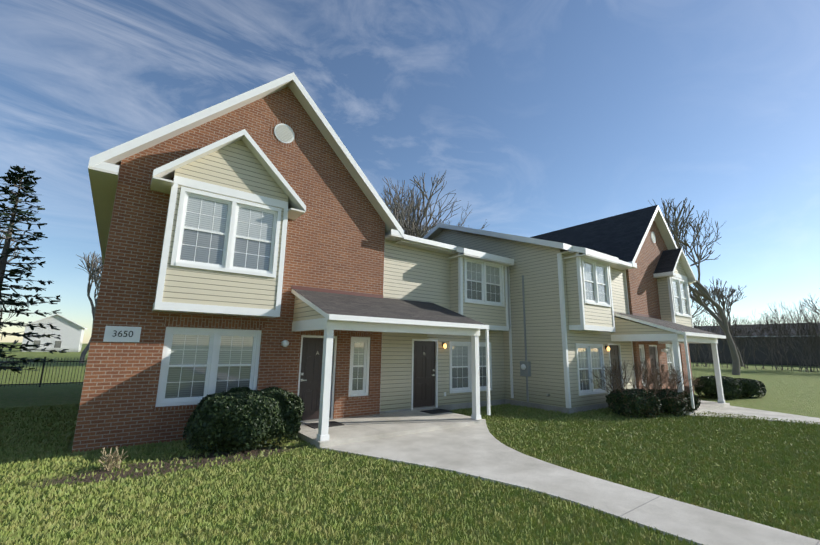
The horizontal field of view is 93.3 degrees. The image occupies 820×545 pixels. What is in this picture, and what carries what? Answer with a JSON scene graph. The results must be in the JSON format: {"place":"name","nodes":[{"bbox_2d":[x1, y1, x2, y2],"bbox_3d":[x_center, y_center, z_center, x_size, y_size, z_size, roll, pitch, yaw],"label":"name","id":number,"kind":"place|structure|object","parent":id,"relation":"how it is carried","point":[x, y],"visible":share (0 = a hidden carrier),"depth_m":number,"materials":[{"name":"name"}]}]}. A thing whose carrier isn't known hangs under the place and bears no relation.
{"place":"outdoors","nodes":[
{"label":"outdoors","id":0,"kind":"place"},
{"bbox_2d":[0,295,25,321],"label":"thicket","id":1,"kind":"object","parent":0,"point":[1,308],"visible":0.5,"depth_m":26.84,"materials":[{"name":"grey plant"}]},
{"bbox_2d":[20,314,86,351],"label":"white neighbour house","id":2,"kind":"structure","parent":0,"point":[70,333],"depth_m":77.82,"materials":[{"name":"white"}]},
{"bbox_2d":[0,342,819,544],"bbox_3d":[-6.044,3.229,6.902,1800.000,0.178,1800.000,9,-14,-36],"label":"lawn","id":3,"kind":"structure","parent":0,"point":[795,391],"depth_m":14.43,"materials":[{"name":"green plant"}]},
{"bbox_2d":[0,224,21,261],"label":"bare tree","id":4,"kind":"object","parent":3,"relation":"on","point":[10,245],"visible":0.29,"depth_m":41.92,"materials":[{"name":"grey plant"}]},
{"bbox_2d":[0,165,68,373],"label":"spruce","id":5,"kind":"object","parent":3,"relation":"on","point":[23,186],"visible":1,"depth_m":14.49,"materials":[{"name":"green plant"}]},
{"bbox_2d":[0,357,86,386],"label":"iron fence","id":6,"kind":"object","parent":3,"relation":"on","point":[50,383],"visible":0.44,"depth_m":17.03,"materials":[{"name":"black metal"}]},
{"bbox_2d":[75,251,102,362],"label":"bare tree","id":7,"kind":"object","parent":3,"relation":"on","point":[96,277],"visible":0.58,"depth_m":40.16,"materials":[{"name":"brown plant"}]},
{"bbox_2d":[98,447,128,470],"bbox_3d":[-4.691,2.935,6.123,0.384,0.329,0.434,9,-14,-36],"label":"small plant","id":8,"kind":"object","parent":3,"relation":"on","point":[107,464],"visible":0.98,"depth_m":6.11,"materials":[{"name":"beige plant"}]},
{"bbox_2d":[183,386,304,455],"bbox_3d":[-3.273,2.922,7.777,2.163,1.201,1.818,9,-14,-36],"label":"bush","id":9,"kind":"object","parent":3,"relation":"on","point":[239,415],"visible":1,"depth_m":7.18,"materials":[{"name":"green plant"}]},
{"bbox_2d":[71,72,513,452],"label":"townhouse","id":10,"kind":"structure","parent":3,"relation":"on","point":[243,236],"depth_m":9.12,"materials":[{"name":"brick"}]},
{"bbox_2d":[103,326,141,341],"bbox_3d":[-5.624,1.207,7.577,0.570,0.300,0.020,9,-14,-36],"label":"address plaque","id":11,"kind":"object","parent":10,"relation":"attached to","point":[110,332],"visible":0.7,"depth_m":7.56,"materials":[{"name":"white metal"}]},
{"bbox_2d":[112,330,132,336],"bbox_3d":[-5.613,1.199,7.569,0.324,0.119,0.006,9,-14,-36],"label":"house number","id":12,"kind":"object","parent":11,"relation":"attached to","point":[124,333],"visible":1,"depth_m":7.57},
{"bbox_2d":[282,340,288,346],"bbox_3d":[-3.006,1.713,9.327,0.170,0.170,0.170,9,-14,-36],"label":"lamp globe","id":13,"kind":"object","parent":10,"relation":"attached to","point":[285,343],"visible":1,"depth_m":9.27,"materials":[{"name":"white glass"}]},
{"bbox_2d":[366,187,407,359],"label":"bare tree","id":14,"kind":"object","parent":3,"relation":"on","point":[386,201],"visible":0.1,"depth_m":43.58,"materials":[{"name":"brown plant"}]},
{"bbox_2d":[0,403,819,544],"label":"grass blades","id":15,"kind":"object","parent":3,"relation":"on","point":[766,458],"visible":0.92,"depth_m":5.39,"materials":[{"name":"green plant"}]},
{"bbox_2d":[386,199,435,235],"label":"bare tree","id":16,"kind":"object","parent":3,"relation":"on","point":[419,216],"visible":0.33,"depth_m":47.40,"materials":[{"name":"brown plant"}]},
{"bbox_2d":[381,178,460,237],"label":"bare tree","id":17,"kind":"object","parent":3,"relation":"on","point":[396,190],"visible":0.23,"depth_m":50.54,"materials":[{"name":"brown plant"}]},
{"bbox_2d":[390,171,486,237],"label":"bare tree","id":18,"kind":"object","parent":3,"relation":"on","point":[412,229],"visible":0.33,"depth_m":46.59,"materials":[{"name":"brown plant"}]},
{"bbox_2d":[320,423,819,544],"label":"walk","id":19,"kind":"structure","parent":3,"relation":"on","point":[480,450],"depth_m":5.68,"materials":[{"name":"concrete"}]},
{"bbox_2d":[422,205,729,414],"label":"townhouse","id":20,"kind":"structure","parent":3,"relation":"on","point":[616,284],"depth_m":13.94,"materials":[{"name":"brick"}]},
{"bbox_2d":[605,388,664,418],"bbox_3d":[6.946,4.020,11.944,1.850,0.868,1.479,9,-14,-36],"label":"bush","id":21,"kind":"object","parent":3,"relation":"on","point":[635,403],"visible":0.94,"depth_m":11.44,"materials":[{"name":"green plant"}]},
{"bbox_2d":[589,356,689,416],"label":"shrub twigs","id":22,"kind":"object","parent":3,"relation":"on","point":[646,374],"visible":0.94,"depth_m":12.08,"materials":[{"name":"brown plant"}]},
{"bbox_2d":[635,362,701,413],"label":"shrub twigs","id":23,"kind":"object","parent":3,"relation":"on","point":[673,384],"visible":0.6,"depth_m":12.38,"materials":[{"name":"brown plant"}]},
{"bbox_2d":[648,388,700,416],"bbox_3d":[8.414,4.164,12.532,1.845,0.853,1.459,9,-14,-36],"label":"bush","id":24,"kind":"object","parent":3,"relation":"on","point":[672,404],"visible":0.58,"depth_m":11.92,"materials":[{"name":"green plant"}]},
{"bbox_2d":[650,197,739,374],"bbox_3d":[26.009,1.033,36.867,14.272,17.040,9.345,24,-25,-63],"label":"bare tree","id":25,"kind":"object","parent":3,"relation":"on","point":[702,291],"visible":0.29,"depth_m":37.04,"materials":[{"name":"brown plant"}]},
{"bbox_2d":[689,286,715,317],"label":"bare tree","id":26,"kind":"object","parent":3,"relation":"on","point":[704,301],"visible":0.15,"depth_m":48.16,"materials":[{"name":"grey plant"}]},
{"bbox_2d":[693,376,744,399],"bbox_3d":[13.662,5.082,17.130,2.080,1.027,1.688,9,-14,-36],"label":"bush","id":27,"kind":"object","parent":3,"relation":"on","point":[732,387],"visible":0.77,"depth_m":16.62,"materials":[{"name":"green plant"}]},
{"bbox_2d":[691,278,746,366],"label":"bare tree","id":28,"kind":"object","parent":3,"relation":"on","point":[719,295],"visible":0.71,"depth_m":58.89,"materials":[{"name":"brown plant"}]},
{"bbox_2d":[735,378,766,397],"bbox_3d":[15.313,5.300,17.723,1.832,0.890,1.434,9,-14,-36],"label":"bush","id":29,"kind":"object","parent":3,"relation":"on","point":[752,387],"visible":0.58,"depth_m":17.12,"materials":[{"name":"green plant"}]},
{"bbox_2d":[688,301,819,371],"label":"thicket","id":30,"kind":"object","parent":3,"relation":"on","point":[814,330],"visible":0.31,"depth_m":47.15,"materials":[{"name":"brown plant"}]},
{"bbox_2d":[689,323,819,366],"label":"dark building block","id":31,"kind":"structure","parent":3,"relation":"on","point":[759,357],"depth_m":68.87,"materials":[{"name":"brown"}]},
{"bbox_2d":[692,406,819,424],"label":"walk","id":32,"kind":"structure","parent":3,"relation":"on","point":[746,412],"depth_m":12.32,"materials":[{"name":"concrete"}]},
{"bbox_2d":[801,288,819,312],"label":"bare tree","id":33,"kind":"object","parent":3,"relation":"on","point":[814,309],"visible":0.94,"depth_m":49.41,"materials":[{"name":"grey plant"}]},
{"bbox_2d":[0,0,819,343],"label":"sky","id":34,"kind":"structure","parent":0,"point":[542,116],"materials":[{"name":"blue"}]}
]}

